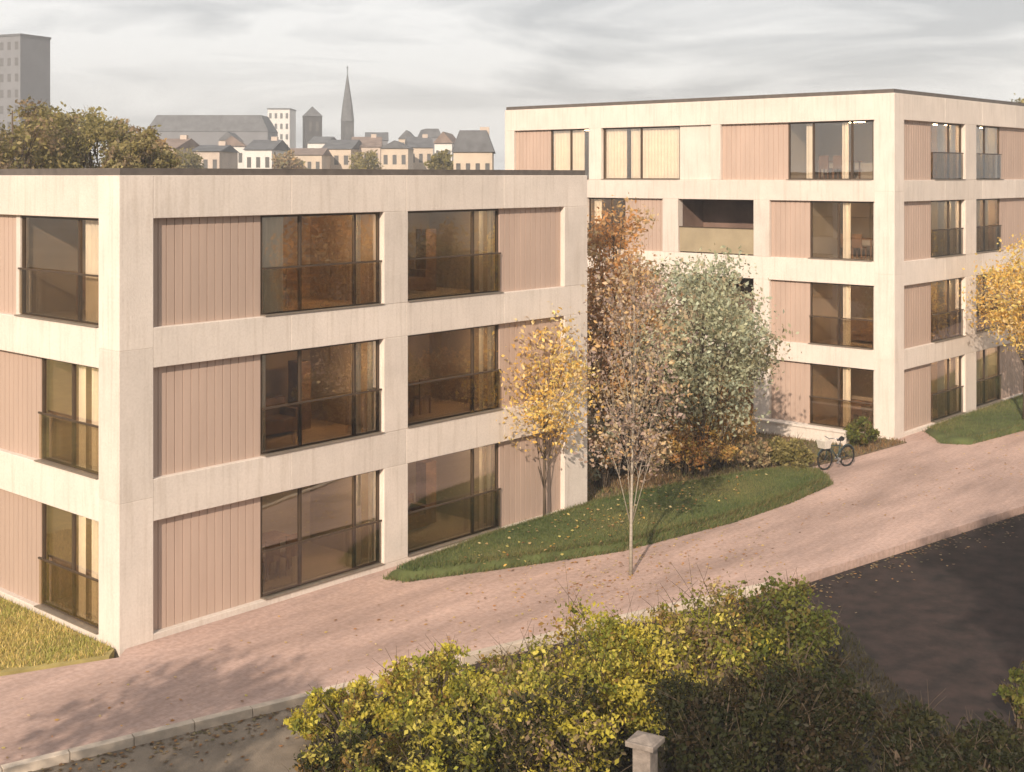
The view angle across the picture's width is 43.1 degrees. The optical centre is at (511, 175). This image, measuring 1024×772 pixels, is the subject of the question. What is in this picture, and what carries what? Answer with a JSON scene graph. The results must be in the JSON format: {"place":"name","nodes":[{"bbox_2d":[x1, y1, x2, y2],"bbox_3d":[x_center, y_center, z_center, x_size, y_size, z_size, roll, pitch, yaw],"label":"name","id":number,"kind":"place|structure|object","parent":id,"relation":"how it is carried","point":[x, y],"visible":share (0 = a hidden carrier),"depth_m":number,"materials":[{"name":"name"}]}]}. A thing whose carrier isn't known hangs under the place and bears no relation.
{"place":"outdoors","nodes":[
{"label":"outdoors","id":0,"kind":"place"},
{"bbox_2d":[0,33,50,166],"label":"tower block","id":1,"kind":"structure","parent":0,"point":[24,66],"depth_m":260.53,"materials":[{"name":"concrete"}]},
{"bbox_2d":[47,542,48,600],"bbox_3d":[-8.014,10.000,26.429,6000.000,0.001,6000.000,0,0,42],"label":"ground","id":2,"kind":"structure","parent":0,"point":[47,571],"depth_m":32.62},
{"bbox_2d":[0,95,78,168],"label":"broadleaf tree","id":3,"kind":"object","parent":2,"relation":"on","point":[37,154],"visible":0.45,"depth_m":58.26,"materials":[{"name":"green plant"}]},
{"bbox_2d":[0,104,96,168],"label":"broadleaf tree","id":4,"kind":"object","parent":2,"relation":"on","point":[69,129],"visible":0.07,"depth_m":63.26,"materials":[{"name":"green plant"}]},
{"bbox_2d":[15,101,131,167],"bbox_3d":[-20.806,3.257,61.880,6.186,13.594,6.217,0,0,42],"label":"broadleaf tree","id":5,"kind":"object","parent":2,"relation":"on","point":[90,124],"visible":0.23,"depth_m":61.10,"materials":[{"name":"green plant"}]},
{"bbox_2d":[62,106,156,167],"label":"broadleaf tree","id":6,"kind":"object","parent":2,"relation":"on","point":[118,121],"visible":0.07,"depth_m":67.48,"materials":[{"name":"green plant"}]},
{"bbox_2d":[97,125,184,167],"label":"broadleaf tree","id":7,"kind":"object","parent":2,"relation":"on","point":[138,148],"visible":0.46,"depth_m":59.41,"materials":[{"name":"green plant"}]},
{"bbox_2d":[127,136,181,167],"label":"broadleaf tree","id":8,"kind":"object","parent":2,"relation":"on","point":[162,144],"visible":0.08,"depth_m":66.10,"materials":[{"name":"green plant"}]},
{"bbox_2d":[176,146,204,167],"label":"town tree","id":9,"kind":"object","parent":2,"relation":"on","point":[194,162],"visible":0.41,"depth_m":149.55,"materials":[{"name":"green plant"}]},
{"bbox_2d":[271,150,308,168],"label":"town tree","id":10,"kind":"object","parent":2,"relation":"on","point":[285,162],"visible":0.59,"depth_m":174.43,"materials":[{"name":"brown plant"}]},
{"bbox_2d":[0,168,586,657],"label":"apartment building","id":11,"kind":"structure","parent":2,"relation":"on","point":[224,394],"depth_m":29.83,"materials":[{"name":"beige concrete"}]},
{"bbox_2d":[47,359,48,418],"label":"window","id":12,"kind":"structure","parent":11,"relation":"in","point":[47,359],"depth_m":33.78,"materials":[{"name":"glass"}]},
{"bbox_2d":[14,215,98,327],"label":"window","id":13,"kind":"structure","parent":11,"relation":"in","point":[63,268],"depth_m":29.81,"materials":[{"name":"clear glass"}]},
{"bbox_2d":[34,503,98,634],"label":"window","id":14,"kind":"structure","parent":11,"relation":"in","point":[73,561],"depth_m":28.87,"materials":[{"name":"brown glass"}]},
{"bbox_2d":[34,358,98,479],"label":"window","id":15,"kind":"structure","parent":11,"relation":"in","point":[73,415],"depth_m":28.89,"materials":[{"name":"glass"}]},
{"bbox_2d":[260,470,384,599],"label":"window","id":16,"kind":"structure","parent":11,"relation":"in","point":[312,535],"depth_m":32.10,"materials":[{"name":"glass"}]},
{"bbox_2d":[260,339,384,456],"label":"window","id":17,"kind":"structure","parent":11,"relation":"in","point":[324,395],"depth_m":32.21,"materials":[{"name":"glass"}]},
{"bbox_2d":[260,212,384,315],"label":"window","id":18,"kind":"structure","parent":11,"relation":"in","point":[309,262],"depth_m":32.32,"materials":[{"name":"glass"}]},
{"bbox_2d":[407,443,501,556],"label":"window","id":19,"kind":"structure","parent":11,"relation":"in","point":[453,497],"depth_m":35.47,"materials":[{"name":"glass"}]},
{"bbox_2d":[408,324,503,427],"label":"window","id":20,"kind":"structure","parent":11,"relation":"in","point":[439,374],"depth_m":35.84,"materials":[{"name":"glass"}]},
{"bbox_2d":[408,209,503,301],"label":"window","id":21,"kind":"structure","parent":11,"relation":"in","point":[452,253],"depth_m":35.65,"materials":[{"name":"clear glass"}]},
{"bbox_2d":[322,140,361,168],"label":"town house","id":22,"kind":"structure","parent":2,"relation":"on","point":[341,151],"depth_m":210.07,"materials":[{"name":"paint"}]},
{"bbox_2d":[348,149,382,168],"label":"town tree","id":23,"kind":"object","parent":2,"relation":"on","point":[369,158],"visible":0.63,"depth_m":177.57,"materials":[{"name":"green plant"}]},
{"bbox_2d":[351,134,381,167],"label":"town house","id":24,"kind":"structure","parent":2,"relation":"on","point":[373,142],"depth_m":216.22,"materials":[{"name":"ceramic"}]},
{"bbox_2d":[424,149,452,169],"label":"town tree","id":25,"kind":"object","parent":2,"relation":"on","point":[441,161],"visible":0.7,"depth_m":149.32,"materials":[{"name":"green plant"}]},
{"bbox_2d":[505,89,1023,439],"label":"apartment building","id":26,"kind":"structure","parent":2,"relation":"on","point":[861,227],"depth_m":51.42,"materials":[{"name":"beige concrete"}]},
{"bbox_2d":[551,129,588,178],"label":"window","id":27,"kind":"structure","parent":26,"relation":"in","point":[569,147],"depth_m":58.26,"materials":[{"name":"brown metal"}]},
{"bbox_2d":[588,198,625,249],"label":"window","id":28,"kind":"structure","parent":26,"relation":"in","point":[596,202],"depth_m":57.57,"materials":[{"name":"glass"}]},
{"bbox_2d":[604,126,679,179],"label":"window","id":29,"kind":"structure","parent":26,"relation":"in","point":[630,153],"depth_m":55.33,"materials":[{"name":"clear glass"}]},
{"bbox_2d":[697,354,753,415],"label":"window","id":30,"kind":"structure","parent":26,"relation":"in","point":[749,402],"depth_m":54.86,"materials":[{"name":"glass"}]},
{"bbox_2d":[786,120,873,179],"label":"window","id":31,"kind":"structure","parent":26,"relation":"in","point":[826,150],"depth_m":51.25,"materials":[{"name":"clear glass"}]},
{"bbox_2d":[808,363,873,428],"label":"window","id":32,"kind":"structure","parent":26,"relation":"in","point":[839,395],"depth_m":50.64,"materials":[{"name":"glass"}]},
{"bbox_2d":[808,282,873,349],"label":"window","id":33,"kind":"structure","parent":26,"relation":"in","point":[841,315],"depth_m":50.58,"materials":[{"name":"clear glass"}]},
{"bbox_2d":[808,201,873,261],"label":"window","id":34,"kind":"structure","parent":26,"relation":"in","point":[839,230],"depth_m":50.75,"materials":[{"name":"clear glass"}]},
{"bbox_2d":[931,356,965,422],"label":"window","id":35,"kind":"structure","parent":26,"relation":"in","point":[944,387],"depth_m":51.87,"materials":[{"name":"glass"}]},
{"bbox_2d":[931,278,965,342],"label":"window","id":36,"kind":"structure","parent":26,"relation":"in","point":[944,310],"depth_m":51.87,"materials":[{"name":"clear glass"}]},
{"bbox_2d":[931,200,965,257],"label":"window","id":37,"kind":"structure","parent":26,"relation":"in","point":[944,228],"depth_m":51.98,"materials":[{"name":"clear glass"}]},
{"bbox_2d":[931,122,965,179],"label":"window","id":38,"kind":"structure","parent":26,"relation":"in","point":[944,153],"depth_m":51.98,"materials":[{"name":"glass"}]},
{"bbox_2d":[976,273,999,333],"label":"window","id":39,"kind":"structure","parent":26,"relation":"in","point":[978,330],"depth_m":54.52,"materials":[{"name":"clear glass"}]},
{"bbox_2d":[976,125,1001,179],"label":"window","id":40,"kind":"structure","parent":26,"relation":"in","point":[986,154],"depth_m":55.28,"materials":[{"name":"clear glass"}]},
{"bbox_2d":[976,198,1002,252],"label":"window","id":41,"kind":"structure","parent":26,"relation":"in","point":[986,225],"depth_m":55.28,"materials":[{"name":"clear glass"}]},
{"bbox_2d":[976,346,1003,408],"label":"window","id":42,"kind":"structure","parent":26,"relation":"in","point":[986,376],"depth_m":55.25,"materials":[{"name":"brown glass"}]},
{"bbox_2d":[0,597,113,675],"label":"meadow","id":43,"kind":"structure","parent":0,"point":[108,654],"depth_m":26.20,"materials":[{"name":"green plant"}]},
{"bbox_2d":[163,135,198,159],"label":"town house","id":44,"kind":"structure","parent":0,"point":[184,141],"depth_m":173.82,"materials":[{"name":"ceramic"}]},
{"bbox_2d":[149,115,277,144],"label":"warehouse building","id":45,"kind":"structure","parent":0,"point":[211,129],"depth_m":330.49,"materials":[{"name":"stone"}]},
{"bbox_2d":[192,141,238,168],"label":"town house","id":46,"kind":"structure","parent":0,"point":[223,154],"depth_m":167.12,"materials":[{"name":"paint"}]},
{"bbox_2d":[225,136,246,168],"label":"town house","id":47,"kind":"structure","parent":0,"point":[238,145],"depth_m":200.14,"materials":[{"name":"paint"}]},
{"bbox_2d":[32,665,466,771],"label":"verge","id":48,"kind":"structure","parent":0,"point":[265,752],"depth_m":21.99,"materials":[{"name":"grey concrete"}]},
{"bbox_2d":[243,137,290,168],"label":"town house","id":49,"kind":"structure","parent":0,"point":[258,154],"depth_m":185.11,"materials":[{"name":"paint"}]},
{"bbox_2d":[267,108,295,147],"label":"office building","id":50,"kind":"structure","parent":0,"point":[283,120],"depth_m":420.00,"materials":[{"name":"paint"}]},
{"bbox_2d":[290,148,331,168],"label":"town house","id":51,"kind":"structure","parent":0,"point":[316,158],"depth_m":200.75,"materials":[{"name":"paint"}]},
{"bbox_2d":[302,106,322,147],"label":"bell tower","id":52,"kind":"structure","parent":0,"point":[312,116],"depth_m":298.34,"materials":[{"name":"stone"}]},
{"bbox_2d":[307,137,336,147],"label":"town house","id":53,"kind":"structure","parent":0,"point":[317,142],"depth_m":280.99,"materials":[{"name":"stone"}]},
{"bbox_2d":[341,66,353,139],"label":"church tower","id":54,"kind":"structure","parent":0,"point":[347,124],"depth_m":398.78,"materials":[{"name":"stone"}]},
{"bbox_2d":[365,132,388,146],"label":"town house","id":55,"kind":"structure","parent":0,"point":[385,137],"depth_m":292.91,"materials":[{"name":"stone"}]},
{"bbox_2d":[381,140,413,168],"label":"town house","id":56,"kind":"structure","parent":0,"point":[396,154],"depth_m":205.00,"materials":[{"name":"paint"}]},
{"bbox_2d":[405,134,433,168],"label":"town house","id":57,"kind":"structure","parent":0,"point":[423,146],"depth_m":220.16,"materials":[{"name":"paint"}]},
{"bbox_2d":[418,129,440,154],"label":"town house","id":58,"kind":"structure","parent":0,"point":[434,134],"depth_m":285.21,"materials":[{"name":"stone"}]},
{"bbox_2d":[433,132,455,162],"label":"town house","id":59,"kind":"structure","parent":0,"point":[443,141],"depth_m":189.97,"materials":[{"name":"paint"}]},
{"bbox_2d":[451,127,495,169],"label":"town house","id":60,"kind":"structure","parent":0,"point":[473,150],"depth_m":120.00,"materials":[{"name":"stone"}]},
{"bbox_2d":[0,429,1023,766],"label":"path","id":61,"kind":"structure","parent":0,"point":[282,649],"depth_m":29.48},
{"bbox_2d":[0,582,769,771],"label":"kerb","id":62,"kind":"structure","parent":61,"relation":"on","point":[126,741],"depth_m":23.12,"materials":[{"name":"concrete"}]},
{"bbox_2d":[1,431,1021,764],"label":"fallen leaves","id":63,"kind":"object","parent":61,"relation":"on","point":[577,587],"visible":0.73,"depth_m":30.81,"materials":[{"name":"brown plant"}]},
{"bbox_2d":[558,237,699,574],"bbox_3d":[2.930,5.614,31.565,3.421,8.272,3.439,0,0,42],"label":"young tree","id":64,"kind":"object","parent":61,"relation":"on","point":[634,367],"visible":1,"depth_m":31.40,"materials":[{"name":"brown plant"}]},
{"bbox_2d":[816,436,854,469],"bbox_3d":[10.737,9.174,42.943,1.779,1.087,0.622,0,0,-33],"label":"bicycle","id":65,"kind":"object","parent":61,"relation":"on","point":[824,444],"visible":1,"depth_m":42.81,"materials":[{"name":"black metal"}]},
{"bbox_2d":[0,0,1023,169],"label":"sky","id":66,"kind":"structure","parent":0,"point":[449,66],"materials":[{"name":"grey"}]},
{"bbox_2d":[381,465,834,582],"bbox_3d":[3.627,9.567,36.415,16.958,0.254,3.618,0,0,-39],"label":"lawn","id":67,"kind":"structure","parent":0,"point":[405,573],"depth_m":34.73,"materials":[{"name":"green plant"}]},
{"bbox_2d":[459,303,614,515],"bbox_3d":[0.871,6.589,36.262,4.349,6.125,4.401,0,0,42],"label":"young tree","id":68,"kind":"object","parent":67,"relation":"on","point":[543,411],"visible":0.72,"depth_m":35.81,"materials":[{"name":"yellow plant"}]},
{"bbox_2d":[465,464,767,565],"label":"fallen leaves","id":69,"kind":"object","parent":67,"relation":"on","point":[609,516],"visible":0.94,"depth_m":35.45,"materials":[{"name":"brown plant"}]},
{"bbox_2d":[322,607,988,771],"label":"planting bed","id":70,"kind":"object","parent":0,"point":[832,648],"visible":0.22,"depth_m":24.24,"materials":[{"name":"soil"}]},
{"bbox_2d":[283,674,402,742],"bbox_3d":[-2.931,9.326,22.527,2.058,1.137,1.635,0,0,-9],"label":"shrub","id":71,"kind":"object","parent":70,"relation":"on","point":[362,702],"visible":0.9,"depth_m":22.40,"materials":[{"name":"green plant"}]},
{"bbox_2d":[282,716,405,771],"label":"shrub","id":72,"kind":"object","parent":70,"relation":"on","point":[357,751],"visible":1,"depth_m":19.64,"materials":[{"name":"green plant"}]},
{"bbox_2d":[366,634,504,765],"bbox_3d":[-1.364,8.871,22.098,2.280,2.041,2.361,0,0,-18],"label":"shrub","id":73,"kind":"object","parent":70,"relation":"on","point":[403,682],"visible":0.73,"depth_m":21.67,"materials":[{"name":"green plant"}]},
{"bbox_2d":[396,688,510,771],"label":"shrub","id":74,"kind":"object","parent":70,"relation":"on","point":[466,748],"visible":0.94,"depth_m":19.50,"materials":[{"name":"green plant"}]},
{"bbox_2d":[459,621,601,768],"bbox_3d":[0.289,8.619,21.364,2.358,2.540,2.626,0,0,0],"label":"shrub","id":75,"kind":"object","parent":70,"relation":"on","point":[540,672],"visible":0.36,"depth_m":21.38,"materials":[{"name":"green plant"}]},
{"bbox_2d":[480,652,632,771],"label":"shrub","id":76,"kind":"object","parent":70,"relation":"on","point":[541,741],"visible":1,"depth_m":19.40,"materials":[{"name":"green plant"}]},
{"bbox_2d":[539,567,705,763],"bbox_3d":[1.682,8.316,22.118,2.526,3.145,2.995,0,0,42],"label":"shrub","id":77,"kind":"object","parent":70,"relation":"on","point":[611,665],"visible":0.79,"depth_m":21.88,"materials":[{"name":"green plant"}]},
{"bbox_2d":[625,731,664,771],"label":"gate post","id":78,"kind":"object","parent":70,"relation":"on","point":[645,746],"visible":1,"depth_m":18.59,"materials":[{"name":"stone"}]},
{"bbox_2d":[625,556,782,740],"bbox_3d":[3.376,8.270,22.552,2.557,3.241,2.646,0,0,42],"label":"shrub","id":79,"kind":"object","parent":70,"relation":"on","point":[708,641],"visible":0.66,"depth_m":22.40,"materials":[{"name":"green plant"}]},
{"bbox_2d":[642,630,807,771],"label":"shrub","id":80,"kind":"object","parent":70,"relation":"on","point":[715,745],"visible":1,"depth_m":19.57,"materials":[{"name":"green plant"}]},
{"bbox_2d":[717,568,849,727],"bbox_3d":[4.622,8.355,22.738,2.425,3.068,2.634,0,0,24],"label":"shrub","id":81,"kind":"object","parent":70,"relation":"on","point":[804,621],"visible":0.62,"depth_m":22.69,"materials":[{"name":"green plant"}]},
{"bbox_2d":[731,633,883,771],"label":"shrub","id":82,"kind":"object","parent":70,"relation":"on","point":[823,728],"visible":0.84,"depth_m":20.26,"materials":[{"name":"green plant"}]},
{"bbox_2d":[868,684,966,771],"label":"shrub","id":83,"kind":"object","parent":70,"relation":"on","point":[907,728],"visible":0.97,"depth_m":20.45,"materials":[{"name":"green plant"}]},
{"bbox_2d":[924,706,1023,771],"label":"shrub","id":84,"kind":"object","parent":70,"relation":"on","point":[994,741],"visible":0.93,"depth_m":20.00,"materials":[{"name":"green plant"}]},
{"bbox_2d":[467,513,1023,770],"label":"road","id":85,"kind":"structure","parent":0,"point":[954,632],"depth_m":28.97,"materials":[{"name":"grey asphalt"}]},
{"bbox_2d":[28,515,1023,771],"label":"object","id":86,"kind":"object","parent":85,"relation":"on","point":[432,687],"visible":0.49,"depth_m":22.99,"materials":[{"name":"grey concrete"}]},
{"bbox_2d":[587,400,906,501],"bbox_3d":[3.065,9.765,47.088,16.900,0.200,14.850,0,0,42],"label":"garden bed","id":87,"kind":"object","parent":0,"point":[812,465],"visible":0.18,"depth_m":43.00,"materials":[{"name":"green plant"}]},
{"bbox_2d":[587,407,622,488],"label":"shrub","id":88,"kind":"object","parent":87,"relation":"on","point":[598,477],"visible":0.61,"depth_m":39.95,"materials":[{"name":"brown plant"}]},
{"bbox_2d":[594,420,653,476],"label":"shrub","id":89,"kind":"object","parent":87,"relation":"on","point":[613,471],"visible":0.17,"depth_m":41.39,"materials":[{"name":"brown plant"}]},
{"bbox_2d":[587,192,674,471],"bbox_3d":[3.238,5.155,41.889,4.183,9.199,4.372,0,0,42],"label":"garden tree","id":90,"kind":"object","parent":87,"relation":"on","point":[593,247],"visible":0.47,"depth_m":41.53,"materials":[{"name":"brown plant"}]},
{"bbox_2d":[587,326,692,469],"bbox_3d":[3.913,7.334,42.567,4.151,4.843,4.006,0,0,42],"label":"garden tree","id":91,"kind":"object","parent":87,"relation":"on","point":[645,403],"visible":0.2,"depth_m":41.78,"materials":[{"name":"brown plant"}]},
{"bbox_2d":[591,299,718,456],"bbox_3d":[4.821,6.943,43.535,4.879,5.646,4.775,0,0,42],"label":"garden tree","id":92,"kind":"object","parent":87,"relation":"on","point":[646,428],"visible":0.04,"depth_m":42.25,"materials":[{"name":"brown plant"}]},
{"bbox_2d":[637,427,687,474],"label":"shrub","id":93,"kind":"object","parent":87,"relation":"on","point":[664,468],"visible":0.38,"depth_m":41.79,"materials":[{"name":"brown plant"}]},
{"bbox_2d":[653,401,726,475],"bbox_3d":[5.619,8.365,41.949,2.669,2.741,2.346,0,0,42],"label":"shrub","id":94,"kind":"object","parent":87,"relation":"on","point":[700,453],"visible":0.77,"depth_m":41.40,"materials":[{"name":"brown plant"}]},
{"bbox_2d":[657,339,730,416],"bbox_3d":[5.874,7.509,44.118,4.377,4.499,3.974,0,0,-29],"label":"garden tree","id":95,"kind":"object","parent":87,"relation":"on","point":[697,387],"visible":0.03,"depth_m":43.26,"materials":[{"name":"green plant"}]},
{"bbox_2d":[621,243,801,477],"bbox_3d":[6.119,5.964,41.602,5.920,7.596,6.311,0,0,-4],"label":"garden tree","id":96,"kind":"object","parent":87,"relation":"on","point":[709,300],"visible":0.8,"depth_m":40.95,"materials":[{"name":"green plant"}]},
{"bbox_2d":[689,391,761,467],"bbox_3d":[6.881,8.456,42.920,2.616,2.566,2.757,0,0,42],"label":"shrub","id":97,"kind":"object","parent":87,"relation":"on","point":[725,457],"visible":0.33,"depth_m":42.59,"materials":[{"name":"brown plant"}]},
{"bbox_2d":[736,435,771,469],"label":"shrub","id":98,"kind":"object","parent":87,"relation":"on","point":[755,453],"visible":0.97,"depth_m":42.33,"materials":[{"name":"brown plant"}]},
{"bbox_2d":[764,430,785,466],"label":"shrub","id":99,"kind":"object","parent":87,"relation":"on","point":[774,446],"visible":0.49,"depth_m":42.88,"materials":[{"name":"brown plant"}]},
{"bbox_2d":[719,416,848,444],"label":"garden wall","id":100,"kind":"structure","parent":87,"relation":"on","point":[812,432],"depth_m":47.48,"materials":[{"name":"beige concrete"}]},
{"bbox_2d":[775,432,817,468],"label":"shrub","id":101,"kind":"object","parent":87,"relation":"on","point":[794,452],"visible":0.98,"depth_m":41.93,"materials":[{"name":"green plant"}]},
{"bbox_2d":[843,416,880,446],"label":"shrub","id":102,"kind":"object","parent":87,"relation":"on","point":[857,436],"visible":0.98,"depth_m":45.97,"materials":[{"name":"green plant"}]},
{"bbox_2d":[922,394,1023,444],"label":"lawn","id":103,"kind":"structure","parent":0,"point":[956,438],"depth_m":48.92,"materials":[{"name":"green plant"}]},
{"bbox_2d":[954,232,1023,418],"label":"young tree","id":104,"kind":"object","parent":103,"relation":"on","point":[1007,319],"visible":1,"depth_m":50.23,"materials":[{"name":"yellow plant"}]},
{"bbox_2d":[992,661,1023,738],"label":"shrub","id":105,"kind":"object","parent":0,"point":[1016,695],"visible":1,"depth_m":22.52,"materials":[{"name":"green plant"}]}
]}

